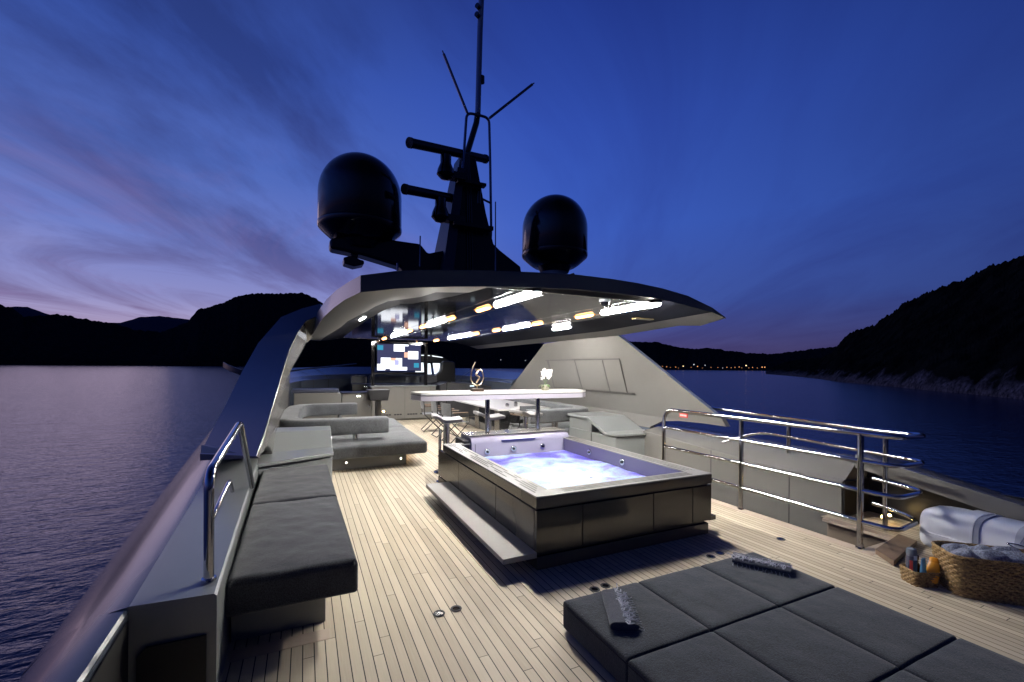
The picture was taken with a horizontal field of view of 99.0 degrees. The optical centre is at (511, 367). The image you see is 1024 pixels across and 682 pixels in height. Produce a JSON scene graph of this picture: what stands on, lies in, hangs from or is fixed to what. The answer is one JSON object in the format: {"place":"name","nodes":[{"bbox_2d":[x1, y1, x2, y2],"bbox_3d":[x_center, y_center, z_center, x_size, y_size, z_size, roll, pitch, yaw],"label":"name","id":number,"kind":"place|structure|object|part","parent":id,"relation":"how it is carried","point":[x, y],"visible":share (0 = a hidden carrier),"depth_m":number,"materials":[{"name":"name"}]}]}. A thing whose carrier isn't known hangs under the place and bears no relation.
{"place":"outdoors","nodes":[
{"label":"outdoors","id":0,"kind":"place"},
{"bbox_2d":[12,306,188,332],"bbox_3d":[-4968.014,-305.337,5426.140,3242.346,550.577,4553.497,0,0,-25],"label":"hill","id":1,"kind":"structure","parent":0,"point":[159,324],"depth_m":4607.22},
{"bbox_2d":[0,292,836,370],"bbox_3d":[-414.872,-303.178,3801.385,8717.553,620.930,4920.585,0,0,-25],"label":"hill","id":2,"kind":"structure","parent":0,"point":[233,331],"depth_m":2822.80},
{"bbox_2d":[0,365,1023,681],"bbox_3d":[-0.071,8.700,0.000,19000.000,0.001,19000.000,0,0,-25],"label":"sea","id":3,"kind":"structure","parent":0,"point":[92,461],"depth_m":52.78,"materials":[{"name":"blue liquid"}]},
{"bbox_2d":[0,0,1023,353],"label":"sky","id":4,"kind":"structure","parent":0,"point":[802,172],"materials":[{"name":"blue"}]},
{"bbox_2d":[221,417,1023,681],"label":"teak deck","id":5,"kind":"structure","parent":0,"point":[423,553],"depth_m":3.31,"materials":[{"name":"beige wood"}]},
{"bbox_2d":[18,428,258,681],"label":"bulwark","id":6,"kind":"object","parent":5,"relation":"attached to","point":[149,606],"visible":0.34,"depth_m":2.18,"materials":[{"name":"grey paint"}]},
{"bbox_2d":[201,421,254,582],"bbox_3d":[-2.014,0.776,3.192,0.072,0.731,2.043,0,0,-25],"label":"handrail","id":7,"kind":"object","parent":6,"relation":"on","point":[210,511],"visible":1,"depth_m":2.30,"materials":[{"name":"silver metal"}]},
{"bbox_2d":[200,304,321,460],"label":"arch","id":8,"kind":"structure","parent":6,"relation":"on","point":[258,403],"depth_m":5.27,"materials":[{"name":"grey paint"}]},
{"bbox_2d":[223,362,242,374],"bbox_3d":[-6.626,0.069,10.649,1.486,0.390,0.312,0,0,19],"label":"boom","id":9,"kind":"object","parent":8,"relation":"attached to","point":[232,369],"visible":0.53,"depth_m":10.59,"materials":[{"name":"black metal"}]},
{"bbox_2d":[310,270,725,348],"bbox_3d":[-1.450,-0.792,9.376,5.335,0.680,10.004,0,0,-25],"label":"hardtop","id":10,"kind":"object","parent":8,"relation":"on","point":[479,309],"visible":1,"depth_m":5.82,"materials":[{"name":"grey paint"}]},
{"bbox_2d":[419,236,420,265],"bbox_3d":[-1.522,-1.921,7.237,0.027,0.504,0.022,0,0,-25],"label":"whip aerial","id":11,"kind":"object","parent":10,"relation":"on","point":[419,250],"visible":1,"depth_m":7.23,"materials":[{"name":"black metal"}]},
{"bbox_2d":[329,0,573,273],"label":"mast","id":12,"kind":"object","parent":10,"relation":"on","point":[464,241],"visible":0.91,"depth_m":8.15,"materials":[{"name":"black metal"}]},
{"bbox_2d":[342,254,363,269],"bbox_3d":[-2.757,-1.928,7.593,0.334,0.414,0.300,0,0,-25],"label":"searchlight","id":13,"kind":"object","parent":12,"relation":"hanging from","point":[352,261],"visible":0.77,"depth_m":7.48,"materials":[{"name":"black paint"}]},
{"bbox_2d":[317,152,401,247],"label":"satellite dome","id":14,"kind":"structure","parent":12,"relation":"on","point":[359,199],"depth_m":7.15,"materials":[{"name":"black plastic"}]},
{"bbox_2d":[522,194,587,273],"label":"satellite dome","id":15,"kind":"structure","parent":12,"relation":"on","point":[555,233],"depth_m":8.84,"materials":[{"name":"black plastic"}]},
{"bbox_2d":[495,202,495,270],"bbox_3d":[-0.279,-2.158,7.382,0.033,1.268,0.022,0,0,-25],"label":"whip aerial","id":16,"kind":"object","parent":10,"relation":"on","point":[495,236],"visible":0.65,"depth_m":7.37,"materials":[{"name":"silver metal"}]},
{"bbox_2d":[599,299,610,306],"bbox_3d":[1.109,-0.812,5.223,0.140,0.191,0.140,0,0,-25],"label":"security camera","id":17,"kind":"object","parent":10,"relation":"attached to","point":[604,302],"visible":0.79,"depth_m":5.18,"materials":[{"name":"white plastic"}]},
{"bbox_2d":[229,628,329,662],"bbox_3d":[-1.399,1.702,2.664,0.535,0.033,0.120,0,0,-25],"label":"deck margin","id":18,"kind":"object","parent":5,"relation":"attached to","point":[276,645],"visible":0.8,"depth_m":2.65,"materials":[{"name":"brown wood"}]},
{"bbox_2d":[226,464,357,641],"bbox_3d":[-1.979,1.443,4.003,0.767,0.482,3.040,0,0,-25],"label":"bench","id":19,"kind":"object","parent":5,"relation":"on","point":[295,564],"visible":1,"depth_m":2.85,"materials":[{"name":"grey fabric"}]},
{"bbox_2d":[257,426,332,483],"bbox_3d":[-2.955,1.298,5.988,0.997,0.755,1.736,0,0,-25],"label":"storage cabinet","id":20,"kind":"object","parent":5,"relation":"on","point":[300,446],"visible":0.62,"depth_m":5.82,"materials":[{"name":"grey"}]},
{"bbox_2d":[294,386,370,418],"bbox_3d":[-4.758,1.088,11.675,1.900,1.146,0.770,0,0,-25],"label":"wet bar","id":21,"kind":"object","parent":5,"relation":"on","point":[361,400],"visible":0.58,"depth_m":11.39,"materials":[{"name":"grey paint"}]},
{"bbox_2d":[292,388,338,392],"bbox_3d":[-5.136,0.606,11.429,1.100,0.097,0.550,0,0,-25],"label":"folded cover","id":22,"kind":"object","parent":21,"relation":"on","point":[314,390],"visible":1,"depth_m":11.24,"materials":[{"name":"grey fabric"}]},
{"bbox_2d":[280,402,426,470],"bbox_3d":[-3.261,1.262,8.770,2.413,0.823,3.715,0,0,-25],"label":"corner sofa","id":23,"kind":"object","parent":5,"relation":"on","point":[368,442],"visible":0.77,"depth_m":7.39,"materials":[{"name":"grey fabric"}]},
{"bbox_2d":[366,389,389,415],"bbox_3d":[-3.607,1.135,11.778,0.564,1.070,0.430,0,0,-25],"label":"bar stool","id":24,"kind":"object","parent":5,"relation":"on","point":[379,397],"visible":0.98,"depth_m":11.66,"materials":[{"name":"black"}]},
{"bbox_2d":[350,376,436,390],"bbox_3d":[-4.097,0.976,15.213,2.880,1.380,0.600,0,0,-25],"label":"helm sofa","id":25,"kind":"object","parent":5,"relation":"on","point":[359,383],"visible":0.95,"depth_m":14.86,"materials":[{"name":"grey fabric"}]},
{"bbox_2d":[367,384,436,419],"bbox_3d":[-3.541,1.121,14.082,2.060,1.100,0.760,0,0,-25],"label":"bar counter","id":26,"kind":"object","parent":5,"relation":"on","point":[400,404],"visible":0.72,"depth_m":13.76,"materials":[{"name":"grey paint"}]},
{"bbox_3d":[-3.755,1.114,13.611,0.810,0.990,0.027,0,0,-25],"label":"door","id":27,"kind":"part","parent":26,"relation":"part of","materials":[{"name":"grey paint"}]},
{"bbox_2d":[371,339,427,385],"bbox_3d":[-3.512,-0.144,13.715,1.740,1.429,0.080,0,0,-25],"label":"tv frame","id":28,"kind":"object","parent":26,"relation":"on","point":[373,372],"visible":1,"depth_m":13.66,"materials":[{"name":"black"}]},
{"bbox_2d":[376,343,420,370],"bbox_3d":[-3.513,-0.306,13.627,1.370,0.845,0.058,0,0,-25],"label":"television","id":29,"kind":"object","parent":28,"relation":"attached to","point":[398,357],"visible":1,"depth_m":13.59,"materials":[{"name":"multicoloured"}]},
{"bbox_3d":[-3.014,1.120,13.962,0.810,0.990,0.027,0,0,-25],"label":"door","id":30,"kind":"part","parent":26,"relation":"part of","materials":[{"name":"grey paint"}]},
{"bbox_2d":[289,367,520,405],"bbox_3d":[-4.034,0.832,14.965,7.900,1.670,5.300,0,0,-25],"label":"windscreen coaming","id":31,"kind":"object","parent":5,"relation":"on","point":[339,378],"visible":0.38,"depth_m":15.52,"materials":[{"name":"glass"}]},
{"bbox_2d":[290,363,356,371],"bbox_3d":[-6.281,-0.002,14.664,0.240,0.302,3.715,0,0,10],"label":"wiper rail","id":32,"kind":"object","parent":31,"relation":"on","point":[322,367],"visible":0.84,"depth_m":14.57,"materials":[{"name":"black"}]},
{"bbox_2d":[421,401,441,431],"bbox_3d":[-2.149,1.242,11.602,0.545,0.880,0.524,0,0,-19],"label":"folding chair","id":33,"kind":"object","parent":5,"relation":"on","point":[423,405],"visible":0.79,"depth_m":11.43,"materials":[{"name":"grey wood"}]},
{"bbox_2d":[415,354,448,382],"bbox_3d":[-3.252,0.578,16.800,2.700,2.191,0.850,0,0,-25],"label":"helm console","id":34,"kind":"object","parent":5,"relation":"on","point":[439,359],"visible":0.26,"depth_m":16.53,"materials":[{"name":"white"}]},
{"bbox_2d":[436,429,440,482],"bbox_3d":[-1.061,1.301,6.428,0.100,0.780,0.100,0,0,-25],"label":"standing post","id":35,"kind":"object","parent":5,"relation":"on","point":[439,444],"visible":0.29,"depth_m":6.41,"materials":[{"name":"silver metal"}]},
{"bbox_2d":[433,610,444,616],"bbox_3d":[-0.501,1.692,3.008,0.080,0.006,0.080,0,0,-25],"label":"deck socket","id":36,"kind":"object","parent":5,"relation":"on","point":[438,613],"visible":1,"depth_m":3.01,"materials":[{"name":"grey metal"}]},
{"bbox_2d":[431,401,455,437],"bbox_3d":[-1.696,1.245,10.763,0.545,0.880,0.524,0,0,-25],"label":"folding chair","id":37,"kind":"object","parent":5,"relation":"on","point":[434,406],"visible":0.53,"depth_m":10.62,"materials":[{"name":"grey wood"}]},
{"bbox_2d":[434,361,454,381],"bbox_3d":[-2.599,0.729,16.197,0.835,1.900,0.700,0,0,-25],"label":"helm chair","id":38,"kind":"object","parent":5,"relation":"on","point":[446,372],"visible":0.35,"depth_m":15.93,"materials":[{"name":"black"}]},
{"bbox_2d":[431,413,462,473],"bbox_3d":[-1.060,1.224,7.059,0.470,0.934,0.420,0,0,-13],"label":"bar stool","id":39,"kind":"object","parent":5,"relation":"on","point":[446,421],"visible":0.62,"depth_m":7.01,"materials":[{"name":"silver metal"}]},
{"bbox_2d":[441,402,469,442],"bbox_3d":[-1.292,1.248,9.955,0.545,0.880,0.524,0,0,-33],"label":"folding chair","id":40,"kind":"object","parent":5,"relation":"on","point":[446,409],"visible":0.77,"depth_m":9.79,"materials":[{"name":"black"}]},
{"bbox_2d":[450,605,461,611],"bbox_3d":[-0.392,1.693,3.069,0.080,0.006,0.080,0,0,-25],"label":"deck socket","id":41,"kind":"object","parent":5,"relation":"on","point":[455,608],"visible":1,"depth_m":3.07,"materials":[{"name":"grey metal"}]},
{"bbox_2d":[432,381,490,416],"bbox_3d":[-1.754,1.086,15.204,1.850,1.200,1.020,0,0,-25],"label":"side console","id":42,"kind":"object","parent":5,"relation":"on","point":[456,405],"visible":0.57,"depth_m":14.69,"materials":[{"name":"grey"}]},
{"bbox_2d":[473,411,504,430],"bbox_3d":[-0.401,1.230,7.537,0.470,0.934,0.420,0,0,-17],"label":"bar stool","id":43,"kind":"object","parent":5,"relation":"on","point":[497,416],"visible":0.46,"depth_m":7.41,"materials":[{"name":"silver metal"}]},
{"bbox_2d":[457,399,549,429],"bbox_3d":[-0.398,1.319,11.516,1.350,0.755,3.250,0,0,-25],"label":"dining table","id":44,"kind":"object","parent":5,"relation":"on","point":[498,406],"visible":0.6,"depth_m":10.89,"materials":[{"name":"silver metal"}]},
{"bbox_2d":[509,406,534,428],"bbox_3d":[0.276,1.261,9.570,0.524,0.880,0.545,0,0,-28],"label":"folding chair","id":45,"kind":"object","parent":5,"relation":"on","point":[522,408],"visible":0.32,"depth_m":9.34,"materials":[{"name":"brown wood"}]},
{"bbox_2d":[509,409,542,428],"bbox_3d":[0.247,1.235,7.921,0.470,0.934,0.420,0,0,-35],"label":"bar stool","id":46,"kind":"object","parent":5,"relation":"on","point":[526,415],"visible":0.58,"depth_m":7.87,"materials":[{"name":"silver metal"}]},
{"bbox_2d":[466,399,587,434],"bbox_3d":[0.144,1.290,11.271,1.720,0.823,4.555,0,0,-25],"label":"bench sofa","id":47,"kind":"object","parent":5,"relation":"on","point":[556,415],"visible":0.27,"depth_m":9.41,"materials":[{"name":"grey paint"}]},
{"bbox_2d":[426,427,715,569],"bbox_3d":[0.392,1.340,5.385,2.465,0.727,3.050,0,0,-25],"label":"hot tub","id":48,"kind":"object","parent":5,"relation":"on","point":[545,497],"visible":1,"depth_m":4.32,"materials":[{"name":"grey metal"}]},
{"bbox_2d":[411,389,585,432],"bbox_3d":[-0.111,0.674,6.888,2.899,0.610,0.576,0,0,-25],"label":"bar counter","id":49,"kind":"object","parent":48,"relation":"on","point":[487,396],"visible":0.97,"depth_m":6.55,"materials":[{"name":"white"}]},
{"bbox_2d":[470,362,483,391],"bbox_3d":[-0.528,0.141,6.632,0.218,0.448,0.120,0,0,-25],"label":"sculpture","id":50,"kind":"object","parent":49,"relation":"on","point":[477,389],"visible":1,"depth_m":6.62,"materials":[{"name":"silver metal"}]},
{"bbox_2d":[539,368,552,389],"bbox_3d":[0.529,0.191,7.063,0.232,0.364,0.231,0,0,24],"label":"orchid","id":51,"kind":"object","parent":49,"relation":"on","point":[547,373],"visible":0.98,"depth_m":7.03,"materials":[{"name":"white plant"}]},
{"bbox_2d":[589,586,599,591],"bbox_3d":[0.634,1.701,3.354,0.080,0.006,0.080,0,0,-25],"label":"deck socket","id":52,"kind":"object","parent":5,"relation":"on","point":[594,588],"visible":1,"depth_m":3.35,"materials":[{"name":"grey metal"}]},
{"bbox_2d":[600,583,610,587],"bbox_3d":[0.729,1.702,3.410,0.080,0.006,0.080,0,0,-25],"label":"deck socket","id":53,"kind":"object","parent":5,"relation":"on","point":[605,585],"visible":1,"depth_m":3.41,"materials":[{"name":"grey metal"}]},
{"bbox_2d":[568,411,645,454],"bbox_3d":[1.903,1.338,8.605,0.900,0.755,1.600,0,0,-25],"label":"moulded console","id":54,"kind":"object","parent":5,"relation":"on","point":[622,432],"visible":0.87,"depth_m":8.34,"materials":[{"name":"white plastic"}]},
{"bbox_2d":[563,583,709,681],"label":"sunpad cushion","id":55,"kind":"object","parent":5,"relation":"on","point":[612,652],"visible":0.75,"depth_m":2.55,"materials":[{"name":"fabric"}]},
{"bbox_2d":[601,583,643,630],"bbox_3d":[0.670,1.462,2.681,0.199,0.079,0.462,0,0,4],"label":"folded towel","id":56,"kind":"object","parent":55,"relation":"on","point":[621,615],"visible":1,"depth_m":2.61,"materials":[{"name":"grey fabric"}]},
{"bbox_2d":[638,566,777,631],"bbox_3d":[1.294,1.598,2.942,0.612,0.186,0.631,0,0,-25],"label":"sunpad cushion","id":57,"kind":"object","parent":5,"relation":"on","point":[711,601],"visible":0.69,"depth_m":2.86,"materials":[{"name":"fabric"}]},
{"bbox_2d":[628,632,788,681],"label":"sunpad cushion","id":58,"kind":"object","parent":5,"relation":"on","point":[710,657],"visible":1,"depth_m":2.21,"materials":[{"name":"fabric"}]},
{"bbox_2d":[706,554,715,558],"bbox_3d":[1.799,1.711,3.955,0.080,0.006,0.080,0,0,-25],"label":"deck socket","id":59,"kind":"object","parent":5,"relation":"on","point":[710,556],"visible":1,"depth_m":3.96,"materials":[{"name":"grey metal"}]},
{"bbox_2d":[715,551,724,554],"bbox_3d":[1.917,1.712,4.033,0.080,0.006,0.080,0,0,-25],"label":"deck socket","id":60,"kind":"object","parent":5,"relation":"on","point":[720,552],"visible":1,"depth_m":4.04,"materials":[{"name":"grey metal"}]},
{"bbox_2d":[700,552,834,607],"bbox_3d":[1.850,1.602,3.205,0.622,0.186,0.631,0,0,-25],"label":"sunpad cushion","id":61,"kind":"object","parent":5,"relation":"on","point":[778,590],"visible":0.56,"depth_m":3.09,"materials":[{"name":"fabric"}]},
{"bbox_2d":[727,552,794,576],"bbox_3d":[1.876,1.469,3.313,0.446,0.085,0.192,0,0,32],"label":"folded towel","id":62,"kind":"object","parent":61,"relation":"on","point":[766,564],"visible":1,"depth_m":3.28,"materials":[{"name":"grey fabric"}]},
{"bbox_2d":[711,498,894,555],"bbox_3d":[2.915,1.737,5.734,0.800,0.034,3.440,0,0,-25],"label":"deck margin","id":63,"kind":"object","parent":5,"relation":"attached to","point":[870,550],"visible":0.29,"depth_m":4.64,"materials":[{"name":"brown wood"}]},
{"bbox_2d":[662,407,925,549],"bbox_3d":[3.348,1.165,5.597,1.354,1.126,3.158,0,0,-25],"label":"guard rail","id":64,"kind":"object","parent":63,"relation":"on","point":[861,432],"visible":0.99,"depth_m":4.64,"materials":[{"name":"silver metal"}]},
{"bbox_2d":[714,608,898,681],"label":"sunpad cushion","id":65,"kind":"object","parent":5,"relation":"on","point":[787,645],"visible":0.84,"depth_m":2.33,"materials":[{"name":"fabric"}]},
{"bbox_2d":[639,423,1023,535],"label":"bulwark","id":66,"kind":"object","parent":5,"relation":"attached to","point":[938,489],"visible":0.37,"depth_m":5.48,"materials":[{"name":"grey paint"}]},
{"bbox_2d":[509,335,729,427],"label":"arch","id":67,"kind":"structure","parent":66,"relation":"on","point":[620,374],"depth_m":8.83,"materials":[{"name":"grey paint"}]},
{"bbox_2d":[827,523,886,547],"bbox_3d":[3.019,2.490,5.852,0.900,1.469,3.380,0,0,-25],"label":"stairwell","id":68,"kind":"object","parent":5,"relation":"in","point":[841,533],"depth_m":4.81,"materials":[{"name":"beige paint"}]},
{"bbox_2d":[781,587,956,670],"bbox_3d":[2.119,1.604,2.635,0.622,0.186,0.631,0,0,-25],"label":"sunpad cushion","id":69,"kind":"object","parent":5,"relation":"on","point":[900,641],"visible":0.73,"depth_m":2.56,"materials":[{"name":"fabric"}]},
{"bbox_2d":[875,534,916,565],"bbox_3d":[3.581,1.694,4.089,0.840,0.046,0.173,0,0,-36],"label":"hatch board","id":70,"kind":"object","parent":5,"relation":"on","point":[892,551],"visible":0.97,"depth_m":4.03,"materials":[{"name":"brown wood"}]},
{"bbox_2d":[881,670,926,681],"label":"sunpad cushion","id":71,"kind":"object","parent":5,"relation":"on","point":[902,676],"visible":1,"depth_m":2.13,"materials":[{"name":"fabric"}]},
{"bbox_2d":[899,563,940,587],"bbox_3d":[3.264,1.668,3.503,0.224,0.119,0.193,0,0,3],"label":"basket","id":72,"kind":"object","parent":5,"relation":"on","point":[916,579],"visible":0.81,"depth_m":3.43,"materials":[{"name":"brown wicker"}]},
{"bbox_2d":[905,547,917,571],"bbox_3d":[3.220,1.581,3.525,0.073,0.250,0.073,0,0,-25],"label":"spray can","id":73,"kind":"object","parent":72,"relation":"in","point":[911,559],"visible":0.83,"depth_m":3.50,"materials":[{"name":"grey metal"}]},
{"bbox_2d":[917,555,919,571],"bbox_3d":[3.286,1.617,3.552,0.048,0.180,0.048,0,0,-25],"label":"oil bottle","id":74,"kind":"object","parent":72,"relation":"in","point":[918,570],"visible":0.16,"depth_m":3.53,"materials":[{"name":"brown"}]},
{"bbox_2d":[920,558,926,572],"bbox_3d":[3.252,1.609,3.458,0.062,0.195,0.051,0,0,-25],"label":"lotion tube","id":75,"kind":"object","parent":72,"relation":"in","point":[923,566],"visible":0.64,"depth_m":3.44,"materials":[{"name":"blue plastic"}]},
{"bbox_2d":[926,557,939,583],"bbox_3d":[3.333,1.608,3.463,0.142,0.183,0.078,0,0,-39],"label":"sunscreen bottle","id":76,"kind":"object","parent":72,"relation":"in","point":[933,566],"visible":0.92,"depth_m":3.46,"materials":[{"name":"orange plastic"}]},
{"bbox_2d":[904,638,1023,681],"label":"sunpad cushion","id":77,"kind":"object","parent":5,"relation":"on","point":[960,660],"visible":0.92,"depth_m":2.22,"materials":[{"name":"fabric"}]},
{"bbox_2d":[919,505,1023,548],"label":"rolled towel","id":78,"kind":"object","parent":5,"relation":"on","point":[951,524],"visible":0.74,"depth_m":3.83,"materials":[{"name":"white fabric"}]},
{"bbox_2d":[931,540,1023,606],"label":"wicker basket","id":79,"kind":"object","parent":5,"relation":"on","point":[993,581],"visible":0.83,"depth_m":3.23,"materials":[{"name":"brown wicker"}]},
{"bbox_2d":[941,543,971,552],"bbox_3d":[3.545,1.460,3.477,0.160,0.119,0.132,0,0,6],"label":"rolled towel","id":80,"kind":"object","parent":79,"relation":"in","point":[949,547],"visible":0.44,"depth_m":3.46,"materials":[{"name":"grey fabric"}]},
{"bbox_2d":[951,548,981,558],"bbox_3d":[3.471,1.449,3.343,0.164,0.123,0.131,0,0,36],"label":"rolled towel","id":81,"kind":"object","parent":79,"relation":"in","point":[964,552],"visible":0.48,"depth_m":3.31,"materials":[{"name":"grey fabric"}]},
{"bbox_2d":[967,545,992,550],"bbox_3d":[3.675,1.451,3.425,0.140,0.120,0.153,0,0,-37],"label":"rolled towel","id":82,"kind":"object","parent":79,"relation":"in","point":[978,547],"visible":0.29,"depth_m":3.41,"materials":[{"name":"grey fabric"}]},
{"bbox_2d":[973,549,1008,561],"bbox_3d":[3.601,1.433,3.291,0.160,0.119,0.136,0,0,6],"label":"rolled towel","id":83,"kind":"object","parent":79,"relation":"in","point":[990,554],"visible":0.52,"depth_m":3.26,"materials":[{"name":"grey fabric"}]},
{"bbox_2d":[990,546,1021,552],"bbox_3d":[3.817,1.443,3.378,0.161,0.122,0.141,0,0,27],"label":"rolled towel","id":84,"kind":"object","parent":79,"relation":"in","point":[1005,548],"visible":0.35,"depth_m":3.36,"materials":[{"name":"grey fabric"}]},
{"bbox_2d":[1000,551,1023,563],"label":"rolled towel","id":85,"kind":"object","parent":79,"relation":"in","point":[1016,557],"visible":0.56,"depth_m":3.23,"materials":[{"name":"grey fabric"}]},
{"bbox_2d":[766,255,1023,399],"bbox_3d":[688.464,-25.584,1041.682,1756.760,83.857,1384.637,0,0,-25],"label":"hill","id":86,"kind":"structure","parent":0,"point":[966,336],"depth_m":233.22,"materials":[{"name":"black plant"}]}
]}

